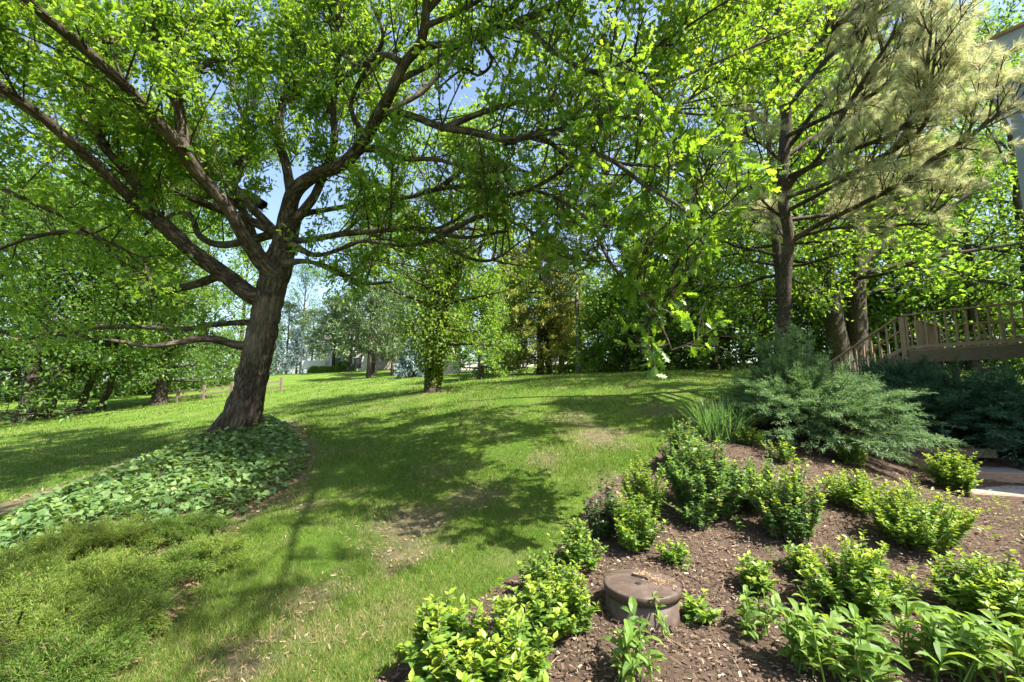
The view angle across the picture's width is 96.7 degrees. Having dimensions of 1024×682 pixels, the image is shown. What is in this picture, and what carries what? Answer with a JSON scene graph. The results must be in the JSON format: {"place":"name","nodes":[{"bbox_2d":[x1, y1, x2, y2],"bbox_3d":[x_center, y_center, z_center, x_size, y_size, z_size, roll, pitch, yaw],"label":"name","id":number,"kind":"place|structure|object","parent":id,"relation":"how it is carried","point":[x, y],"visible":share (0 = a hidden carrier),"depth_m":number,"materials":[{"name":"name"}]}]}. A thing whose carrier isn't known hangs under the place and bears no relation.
{"place":"outdoors","nodes":[
{"label":"outdoors","id":0,"kind":"place"},
{"bbox_2d":[0,361,1023,681],"bbox_3d":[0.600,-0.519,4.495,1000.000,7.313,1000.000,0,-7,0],"label":"lawn","id":1,"kind":"structure","parent":0,"point":[288,399],"depth_m":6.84,"materials":[{"name":"green plant"}]},
{"bbox_2d":[0,560,99,652],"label":"juniper bush","id":2,"kind":"object","parent":1,"relation":"on","point":[16,608],"visible":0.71,"depth_m":2.94,"materials":[{"name":"green plant"}]},
{"bbox_2d":[0,158,117,401],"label":"woodland tree","id":3,"kind":"object","parent":1,"relation":"on","point":[16,374],"visible":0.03,"depth_m":33.96,"materials":[{"name":"green plant"}]},
{"bbox_2d":[0,539,124,604],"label":"juniper bush","id":4,"kind":"object","parent":1,"relation":"on","point":[42,564],"visible":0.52,"depth_m":3.38,"materials":[{"name":"green plant"}]},
{"bbox_2d":[0,516,129,573],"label":"juniper bush","id":5,"kind":"object","parent":1,"relation":"on","point":[70,534],"visible":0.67,"depth_m":4.15,"materials":[{"name":"green plant"}]},
{"bbox_2d":[0,127,135,427],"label":"woodland tree","id":6,"kind":"object","parent":1,"relation":"on","point":[5,207],"visible":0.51,"depth_m":20.53,"materials":[{"name":"green plant"}]},
{"bbox_2d":[0,158,159,422],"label":"woodland tree","id":7,"kind":"object","parent":1,"relation":"on","point":[31,373],"visible":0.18,"depth_m":22.86,"materials":[{"name":"green plant"}]},
{"bbox_2d":[0,615,160,681],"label":"juniper bush","id":8,"kind":"object","parent":1,"relation":"on","point":[72,662],"visible":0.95,"depth_m":2.50,"materials":[{"name":"green plant"}]},
{"bbox_2d":[0,572,180,678],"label":"juniper bush","id":9,"kind":"object","parent":1,"relation":"on","point":[50,621],"visible":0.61,"depth_m":2.90,"materials":[{"name":"green plant"}]},
{"bbox_2d":[0,206,185,417],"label":"woodland tree","id":10,"kind":"object","parent":1,"relation":"on","point":[68,365],"visible":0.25,"depth_m":23.61,"materials":[{"name":"green plant"}]},
{"bbox_2d":[24,544,180,603],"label":"juniper bush","id":11,"kind":"object","parent":1,"relation":"on","point":[94,584],"visible":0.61,"depth_m":3.49,"materials":[{"name":"green plant"}]},
{"bbox_2d":[4,223,215,413],"bbox_3d":[-22.773,-1.267,25.674,8.441,11.350,8.282,-5,-9,37],"label":"woodland tree","id":12,"kind":"object","parent":1,"relation":"on","point":[86,392],"visible":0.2,"depth_m":24.84,"materials":[{"name":"green plant"}]},
{"bbox_2d":[17,228,204,410],"bbox_3d":[-22.618,-1.331,26.832,7.528,11.440,9.063,3,-7,-23],"label":"woodland tree","id":13,"kind":"object","parent":1,"relation":"on","point":[107,392],"visible":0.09,"depth_m":25.91,"materials":[{"name":"green plant"}]},
{"bbox_2d":[69,510,169,558],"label":"juniper bush","id":14,"kind":"object","parent":1,"relation":"on","point":[115,532],"visible":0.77,"depth_m":4.37,"materials":[{"name":"green plant"}]},
{"bbox_2d":[66,583,188,644],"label":"juniper bush","id":15,"kind":"object","parent":1,"relation":"on","point":[161,599],"visible":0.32,"depth_m":3.10,"materials":[{"name":"green plant"}]},
{"bbox_2d":[66,216,240,405],"bbox_3d":[-21.073,-2.182,27.485,8.424,12.668,8.134,0,-7,0],"label":"woodland tree","id":16,"kind":"object","parent":1,"relation":"on","point":[159,396],"visible":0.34,"depth_m":26.95,"materials":[{"name":"green plant"}]},
{"bbox_2d":[0,414,310,563],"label":"ground cover","id":17,"kind":"object","parent":1,"relation":"on","point":[42,509],"visible":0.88,"depth_m":6.25,"materials":[{"name":"green plant"}]},
{"bbox_2d":[0,433,314,681],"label":"leaf litter","id":18,"kind":"object","parent":1,"relation":"on","point":[184,579],"visible":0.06,"depth_m":3.79,"materials":[{"name":"green plant"}]},
{"bbox_2d":[108,540,238,596],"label":"juniper bush","id":19,"kind":"object","parent":1,"relation":"on","point":[183,561],"visible":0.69,"depth_m":3.73,"materials":[{"name":"green plant"}]},
{"bbox_2d":[129,505,239,554],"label":"juniper bush","id":20,"kind":"object","parent":1,"relation":"on","point":[177,529],"visible":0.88,"depth_m":4.61,"materials":[{"name":"green plant"}]},
{"bbox_2d":[152,330,226,391],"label":"thicket shrub","id":21,"kind":"object","parent":1,"relation":"on","point":[199,383],"visible":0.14,"depth_m":36.28,"materials":[{"name":"green plant"}]},
{"bbox_2d":[140,182,263,381],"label":"woodland tree","id":22,"kind":"object","parent":1,"relation":"on","point":[224,298],"visible":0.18,"depth_m":45.33,"materials":[{"name":"green plant"}]},
{"bbox_2d":[159,529,262,580],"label":"juniper bush","id":23,"kind":"object","parent":1,"relation":"on","point":[234,548],"visible":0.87,"depth_m":4.07,"materials":[{"name":"green plant"}]},
{"bbox_2d":[183,326,243,385],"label":"thicket shrub","id":24,"kind":"object","parent":1,"relation":"on","point":[224,381],"visible":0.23,"depth_m":40.04,"materials":[{"name":"green plant"}]},
{"bbox_2d":[190,233,288,374],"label":"woodland tree","id":25,"kind":"object","parent":1,"relation":"on","point":[241,251],"visible":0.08,"depth_m":52.51,"materials":[{"name":"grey plant"}]},
{"bbox_2d":[278,300,312,373],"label":"pine tree","id":26,"kind":"object","parent":1,"relation":"on","point":[288,305],"visible":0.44,"depth_m":80.77,"materials":[{"name":"green plant"}]},
{"bbox_2d":[283,327,309,373],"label":"blue spruce","id":27,"kind":"object","parent":1,"relation":"on","point":[298,338],"visible":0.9,"depth_m":64.24,"materials":[{"name":"grey plant"}]},
{"bbox_2d":[279,264,333,372],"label":"woodland tree","id":28,"kind":"object","parent":1,"relation":"on","point":[307,275],"visible":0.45,"depth_m":96.80,"materials":[{"name":"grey plant"}]},
{"bbox_2d":[287,308,333,359],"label":"pine tree","id":29,"kind":"object","parent":1,"relation":"on","point":[308,313],"visible":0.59,"depth_m":78.06,"materials":[{"name":"green plant"}]},
{"bbox_2d":[305,294,358,365],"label":"pine tree","id":30,"kind":"object","parent":1,"relation":"on","point":[328,302],"visible":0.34,"depth_m":57.74,"materials":[{"name":"green plant"}]},
{"bbox_2d":[314,296,377,371],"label":"pine tree","id":31,"kind":"object","parent":1,"relation":"on","point":[335,341],"visible":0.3,"depth_m":55.60,"materials":[{"name":"plant"}]},
{"bbox_2d":[14,398,695,681],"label":"lawn debris","id":32,"kind":"object","parent":1,"relation":"on","point":[253,499],"visible":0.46,"depth_m":4.94,"materials":[{"name":"brown plant"}]},
{"bbox_2d":[323,278,411,377],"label":"tree","id":33,"kind":"object","parent":1,"relation":"on","point":[353,316],"visible":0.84,"depth_m":39.90,"materials":[{"name":"green plant"}]},
{"bbox_2d":[309,175,437,373],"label":"woodland tree","id":34,"kind":"object","parent":1,"relation":"on","point":[374,370],"visible":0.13,"depth_m":50.36,"materials":[{"name":"green plant"}]},
{"bbox_2d":[302,318,454,370],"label":"house","id":35,"kind":"structure","parent":1,"relation":"on","point":[382,363],"depth_m":60.48,"materials":[{"name":"grey stone"}]},
{"bbox_2d":[359,281,428,375],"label":"pine tree","id":36,"kind":"object","parent":1,"relation":"on","point":[400,339],"visible":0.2,"depth_m":46.20,"materials":[{"name":"green plant"}]},
{"bbox_2d":[392,328,429,378],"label":"blue spruce","id":37,"kind":"object","parent":1,"relation":"on","point":[407,369],"visible":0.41,"depth_m":33.61,"materials":[{"name":"grey plant"}]},
{"bbox_2d":[0,0,850,449],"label":"oak tree","id":38,"kind":"object","parent":1,"relation":"on","point":[164,40],"visible":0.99,"depth_m":7.42,"materials":[{"name":"green plant"}]},
{"bbox_2d":[335,93,535,392],"bbox_3d":[-2.813,-3.764,17.163,7.239,12.129,7.115,0,-7,0],"label":"ivy clad tree","id":39,"kind":"object","parent":1,"relation":"on","point":[441,330],"visible":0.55,"depth_m":16.03,"materials":[{"name":"green plant"}]},
{"bbox_2d":[445,278,525,379],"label":"ornamental tree","id":40,"kind":"object","parent":1,"relation":"on","point":[463,356],"visible":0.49,"depth_m":24.04,"materials":[{"name":"green plant"}]},
{"bbox_2d":[487,231,589,374],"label":"golden cypress","id":41,"kind":"object","parent":1,"relation":"on","point":[546,353],"visible":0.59,"depth_m":26.51,"materials":[{"name":"green plant"}]},
{"bbox_2d":[540,212,611,372],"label":"thin pine","id":42,"kind":"object","parent":1,"relation":"on","point":[576,302],"visible":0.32,"depth_m":25.43,"materials":[{"name":"green plant"}]},
{"bbox_2d":[562,261,684,373],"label":"woodland tree","id":43,"kind":"object","parent":1,"relation":"on","point":[603,322],"visible":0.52,"depth_m":23.90,"materials":[{"name":"green plant"}]},
{"bbox_2d":[579,184,715,363],"bbox_3d":[10.589,-4.757,34.502,11.225,14.257,10.781,0,-7,0],"label":"woodland tree","id":44,"kind":"object","parent":1,"relation":"on","point":[639,233],"visible":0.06,"depth_m":34.25,"materials":[{"name":"green plant"}]},
{"bbox_2d":[600,240,737,370],"bbox_3d":[8.586,-1.409,24.538,7.262,8.634,7.481,0,-7,0],"label":"woodland tree","id":45,"kind":"object","parent":1,"relation":"on","point":[669,328],"visible":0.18,"depth_m":22.77,"materials":[{"name":"green plant"}]},
{"bbox_2d":[375,404,1023,681],"bbox_3d":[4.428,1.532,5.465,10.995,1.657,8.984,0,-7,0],"label":"bark mulch","id":46,"kind":"object","parent":1,"relation":"on","point":[688,650],"visible":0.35,"depth_m":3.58,"materials":[{"name":"brown wood"}]},
{"bbox_2d":[396,587,493,681],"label":"bed shrub","id":47,"kind":"object","parent":46,"relation":"on","point":[440,624],"visible":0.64,"depth_m":2.54,"materials":[{"name":"green plant"}]},
{"bbox_2d":[407,632,548,681],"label":"bed shrub","id":48,"kind":"object","parent":46,"relation":"on","point":[505,668],"visible":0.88,"depth_m":2.35,"materials":[{"name":"green plant"}]},
{"bbox_2d":[463,577,557,681],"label":"bed shrub","id":49,"kind":"object","parent":46,"relation":"on","point":[509,622],"visible":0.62,"depth_m":2.50,"materials":[{"name":"green plant"}]},
{"bbox_2d":[506,574,577,644],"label":"bed shrub","id":50,"kind":"object","parent":46,"relation":"on","point":[544,606],"visible":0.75,"depth_m":3.01,"materials":[{"name":"green plant"}]},
{"bbox_2d":[515,543,577,591],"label":"bed shrub","id":51,"kind":"object","parent":46,"relation":"on","point":[536,572],"visible":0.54,"depth_m":3.59,"materials":[{"name":"green plant"}]},
{"bbox_2d":[537,559,600,636],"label":"bed shrub","id":52,"kind":"object","parent":46,"relation":"on","point":[576,600],"visible":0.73,"depth_m":3.11,"materials":[{"name":"green plant"}]},
{"bbox_2d":[547,514,608,570],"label":"bed shrub","id":53,"kind":"object","parent":46,"relation":"on","point":[578,550],"visible":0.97,"depth_m":4.09,"materials":[{"name":"green plant"}]},
{"bbox_2d":[581,468,626,539],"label":"bed shrub","id":54,"kind":"object","parent":46,"relation":"on","point":[605,527],"visible":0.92,"depth_m":4.70,"materials":[{"name":"green plant"}]},
{"bbox_2d":[601,596,665,681],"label":"broadleaf plant","id":55,"kind":"object","parent":46,"relation":"on","point":[628,640],"visible":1,"depth_m":2.59,"materials":[{"name":"green plant"}]},
{"bbox_2d":[610,491,667,553],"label":"bed shrub","id":56,"kind":"object","parent":46,"relation":"on","point":[629,532],"visible":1,"depth_m":4.39,"materials":[{"name":"green plant"}]},
{"bbox_2d":[603,569,680,632],"bbox_3d":[0.979,1.950,3.427,0.564,0.335,0.564,0,-7,0],"label":"septic riser","id":57,"kind":"object","parent":46,"relation":"on","point":[622,587],"visible":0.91,"depth_m":3.26,"materials":[{"name":"concrete"}]},
{"bbox_2d":[619,450,668,523],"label":"bed shrub","id":58,"kind":"object","parent":46,"relation":"on","point":[643,485],"visible":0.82,"depth_m":4.99,"materials":[{"name":"green plant"}]},
{"bbox_2d":[656,417,707,467],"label":"bed shrub","id":59,"kind":"object","parent":46,"relation":"on","point":[673,435],"visible":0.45,"depth_m":6.44,"materials":[{"name":"green plant"}]},
{"bbox_2d":[665,493,719,528],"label":"bed shrub","id":60,"kind":"object","parent":46,"relation":"on","point":[698,517],"visible":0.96,"depth_m":4.83,"materials":[{"name":"green plant"}]},
{"bbox_2d":[680,588,721,624],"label":"bed shrub","id":61,"kind":"object","parent":46,"relation":"on","point":[694,611],"visible":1,"depth_m":3.28,"materials":[{"name":"green plant"}]},
{"bbox_2d":[657,433,761,520],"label":"bed shrub","id":62,"kind":"object","parent":46,"relation":"on","point":[715,482],"visible":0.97,"depth_m":5.07,"materials":[{"name":"green plant"}]},
{"bbox_2d":[675,393,767,442],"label":"strap leaved clump","id":63,"kind":"object","parent":46,"relation":"on","point":[712,421],"visible":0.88,"depth_m":7.57,"materials":[{"name":"green plant"}]},
{"bbox_2d":[735,550,779,593],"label":"bed shrub","id":64,"kind":"object","parent":46,"relation":"on","point":[756,575],"visible":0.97,"depth_m":3.67,"materials":[{"name":"green plant"}]},
{"bbox_2d":[733,585,782,639],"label":"broadleaf plant","id":65,"kind":"object","parent":46,"relation":"on","point":[746,615],"visible":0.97,"depth_m":3.12,"materials":[{"name":"green plant"}]},
{"bbox_2d":[729,453,792,512],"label":"bed shrub","id":66,"kind":"object","parent":46,"relation":"on","point":[747,487],"visible":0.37,"depth_m":5.17,"materials":[{"name":"green plant"}]},
{"bbox_2d":[738,446,828,543],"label":"bed shrub","id":67,"kind":"object","parent":46,"relation":"on","point":[789,517],"visible":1,"depth_m":4.49,"materials":[{"name":"green plant"}]},
{"bbox_2d":[764,540,821,575],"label":"bed shrub","id":68,"kind":"object","parent":46,"relation":"on","point":[790,559],"visible":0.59,"depth_m":3.93,"materials":[{"name":"green plant"}]},
{"bbox_2d":[748,320,843,440],"bbox_3d":[5.176,0.652,8.263,1.827,2.215,1.879,-4,-8,31],"label":"juniper bush","id":69,"kind":"object","parent":46,"relation":"on","point":[794,352],"visible":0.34,"depth_m":8.11,"materials":[{"name":"green plant"}]},
{"bbox_2d":[767,588,849,681],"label":"broadleaf plant","id":70,"kind":"object","parent":46,"relation":"on","point":[798,633],"visible":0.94,"depth_m":2.72,"materials":[{"name":"green plant"}]},
{"bbox_2d":[791,578,839,614],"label":"broadleaf plant","id":71,"kind":"object","parent":46,"relation":"on","point":[816,603],"visible":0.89,"depth_m":3.37,"materials":[{"name":"green plant"}]},
{"bbox_2d":[706,355,974,465],"bbox_3d":[5.147,1.053,7.857,3.661,1.794,3.726,0,-7,0],"label":"juniper bush","id":72,"kind":"object","parent":46,"relation":"on","point":[848,408],"visible":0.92,"depth_m":7.21,"materials":[{"name":"green plant"}]},
{"bbox_2d":[833,428,869,467],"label":"bed shrub","id":73,"kind":"object","parent":46,"relation":"on","point":[856,456],"visible":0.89,"depth_m":6.86,"materials":[{"name":"green plant"}]},
{"bbox_2d":[801,603,912,681],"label":"broadleaf plant","id":74,"kind":"object","parent":46,"relation":"on","point":[860,647],"visible":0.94,"depth_m":2.61,"materials":[{"name":"green plant"}]},
{"bbox_2d":[691,0,1023,358],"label":"pine tree","id":75,"kind":"object","parent":46,"relation":"on","point":[917,90],"visible":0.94,"depth_m":8.30,"materials":[{"name":"green plant"}]},
{"bbox_2d":[810,460,905,513],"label":"bed shrub","id":76,"kind":"object","parent":46,"relation":"on","point":[845,491],"visible":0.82,"depth_m":5.23,"materials":[{"name":"green plant"}]},
{"bbox_2d":[796,530,929,623],"bbox_3d":[2.588,1.710,3.401,0.801,0.644,0.882,0,-7,0],"label":"bed shrub","id":77,"kind":"object","parent":46,"relation":"on","point":[862,583],"visible":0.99,"depth_m":3.33,"materials":[{"name":"green plant"}]},
{"bbox_2d":[850,352,975,436],"bbox_3d":[8.283,1.147,9.614,2.594,1.998,2.500,0,-7,0],"label":"juniper bush","id":78,"kind":"object","parent":46,"relation":"on","point":[886,362],"visible":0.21,"depth_m":9.27,"materials":[{"name":"green plant"}]},
{"bbox_2d":[851,474,983,554],"bbox_3d":[3.899,1.652,4.474,0.964,0.692,0.972,2,-7,-14],"label":"bed shrub","id":79,"kind":"object","parent":46,"relation":"on","point":[899,525],"visible":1,"depth_m":4.30,"materials":[{"name":"green plant"}]},
{"bbox_2d":[841,349,1023,450],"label":"juniper bush","id":80,"kind":"object","parent":46,"relation":"on","point":[950,400],"visible":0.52,"depth_m":8.35,"materials":[{"name":"green plant"}]},
{"bbox_2d":[862,444,1023,502],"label":"garden steps","id":81,"kind":"structure","parent":46,"relation":"on","point":[1007,474],"depth_m":6.92,"materials":[{"name":"grey concrete"}]},
{"bbox_2d":[874,593,1015,681],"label":"broadleaf plant","id":82,"kind":"object","parent":46,"relation":"on","point":[941,646],"visible":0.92,"depth_m":2.71,"materials":[{"name":"green plant"}]},
{"bbox_2d":[916,448,982,492],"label":"bed shrub","id":83,"kind":"object","parent":46,"relation":"on","point":[957,472],"visible":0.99,"depth_m":6.29,"materials":[{"name":"green plant"}]},
{"bbox_2d":[885,356,1023,469],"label":"juniper bush","id":84,"kind":"object","parent":46,"relation":"on","point":[1012,417],"visible":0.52,"depth_m":7.77,"materials":[{"name":"green plant"}]},
{"bbox_2d":[925,546,1023,627],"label":"bed shrub","id":85,"kind":"object","parent":46,"relation":"on","point":[989,590],"visible":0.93,"depth_m":3.29,"materials":[{"name":"green plant"}]},
{"bbox_2d":[927,605,1023,681],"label":"broadleaf plant","id":86,"kind":"object","parent":46,"relation":"on","point":[1014,643],"visible":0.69,"depth_m":2.63,"materials":[{"name":"green plant"}]},
{"bbox_2d":[629,182,810,370],"bbox_3d":[10.269,-2.884,23.419,8.690,11.094,8.245,0,-7,0],"label":"woodland tree","id":87,"kind":"object","parent":1,"relation":"on","point":[717,364],"visible":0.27,"depth_m":21.52,"materials":[{"name":"green plant"}]},
{"bbox_2d":[691,271,798,367],"bbox_3d":[12.895,-0.693,24.844,5.718,6.693,5.752,5,-9,-37],"label":"thicket shrub","id":88,"kind":"object","parent":1,"relation":"on","point":[733,347],"visible":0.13,"depth_m":24.74,"materials":[{"name":"green plant"}]},
{"bbox_2d":[678,146,866,366],"bbox_3d":[13.853,-3.957,25.331,9.145,14.040,9.709,0,-7,0],"label":"woodland tree","id":89,"kind":"object","parent":1,"relation":"on","point":[821,338],"visible":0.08,"depth_m":24.21,"materials":[{"name":"green plant"}]},
{"bbox_2d":[597,0,969,343],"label":"young oak","id":90,"kind":"object","parent":1,"relation":"on","point":[775,246],"visible":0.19,"depth_m":14.24,"materials":[{"name":"green plant"}]},
{"bbox_2d":[747,266,885,367],"bbox_3d":[14.385,-0.441,22.309,5.915,6.804,5.262,-4,-8,29],"label":"thicket shrub","id":91,"kind":"object","parent":1,"relation":"on","point":[809,319],"visible":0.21,"depth_m":21.43,"materials":[{"name":"green plant"}]},
{"bbox_2d":[650,0,1023,374],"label":"maple tree","id":92,"kind":"object","parent":1,"relation":"on","point":[840,338],"visible":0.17,"depth_m":17.53,"materials":[{"name":"green plant"}]},
{"bbox_2d":[817,260,948,356],"bbox_3d":[19.510,-0.576,24.168,6.094,7.040,5.830,4,-8,-29],"label":"thicket shrub","id":93,"kind":"object","parent":1,"relation":"on","point":[876,298],"visible":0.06,"depth_m":23.57,"materials":[{"name":"green plant"}]},
{"bbox_2d":[773,153,1023,368],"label":"woodland tree","id":94,"kind":"object","parent":1,"relation":"on","point":[935,300],"visible":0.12,"depth_m":20.84,"materials":[{"name":"green plant"}]},
{"bbox_2d":[827,301,1023,386],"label":"wooden deck","id":95,"kind":"structure","parent":1,"relation":"on","point":[929,340],"depth_m":10.53,"materials":[{"name":"brown wood"}]},
{"bbox_2d":[838,123,1023,371],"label":"woodland tree","id":96,"kind":"object","parent":1,"relation":"on","point":[968,203],"visible":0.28,"depth_m":20.05,"materials":[{"name":"green plant"}]},
{"bbox_2d":[838,0,1023,366],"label":"woodland tree","id":97,"kind":"object","parent":1,"relation":"on","point":[994,162],"depth_m":25.66,"materials":[{"name":"green plant"}]},
{"bbox_2d":[874,267,1022,368],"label":"thicket shrub","id":98,"kind":"object","parent":1,"relation":"on","point":[961,326],"visible":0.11,"depth_m":22.43,"materials":[{"name":"green plant"}]},
{"bbox_2d":[875,0,1023,369],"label":"woodland tree","id":99,"kind":"object","parent":1,"relation":"on","point":[1017,201],"visible":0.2,"depth_m":20.16,"materials":[{"name":"green plant"}]},
{"bbox_2d":[913,98,1022,364],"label":"woodland tree","id":100,"kind":"object","parent":1,"relation":"on","point":[1002,206],"visible":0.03,"depth_m":30.96,"materials":[{"name":"green plant"}]},
{"bbox_2d":[929,247,1023,370],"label":"thicket shrub","id":101,"kind":"object","parent":1,"relation":"on","point":[999,296],"visible":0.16,"depth_m":21.69,"materials":[{"name":"green plant"}]},
{"bbox_2d":[967,21,1023,211],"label":"house","id":102,"kind":"structure","parent":1,"relation":"on","point":[1008,37],"depth_m":8.09,"materials":[{"name":"grey"}]},
{"bbox_2d":[0,0,1023,383],"label":"sky","id":103,"kind":"structure","parent":0,"point":[274,202],"materials":[{"name":"blue"}]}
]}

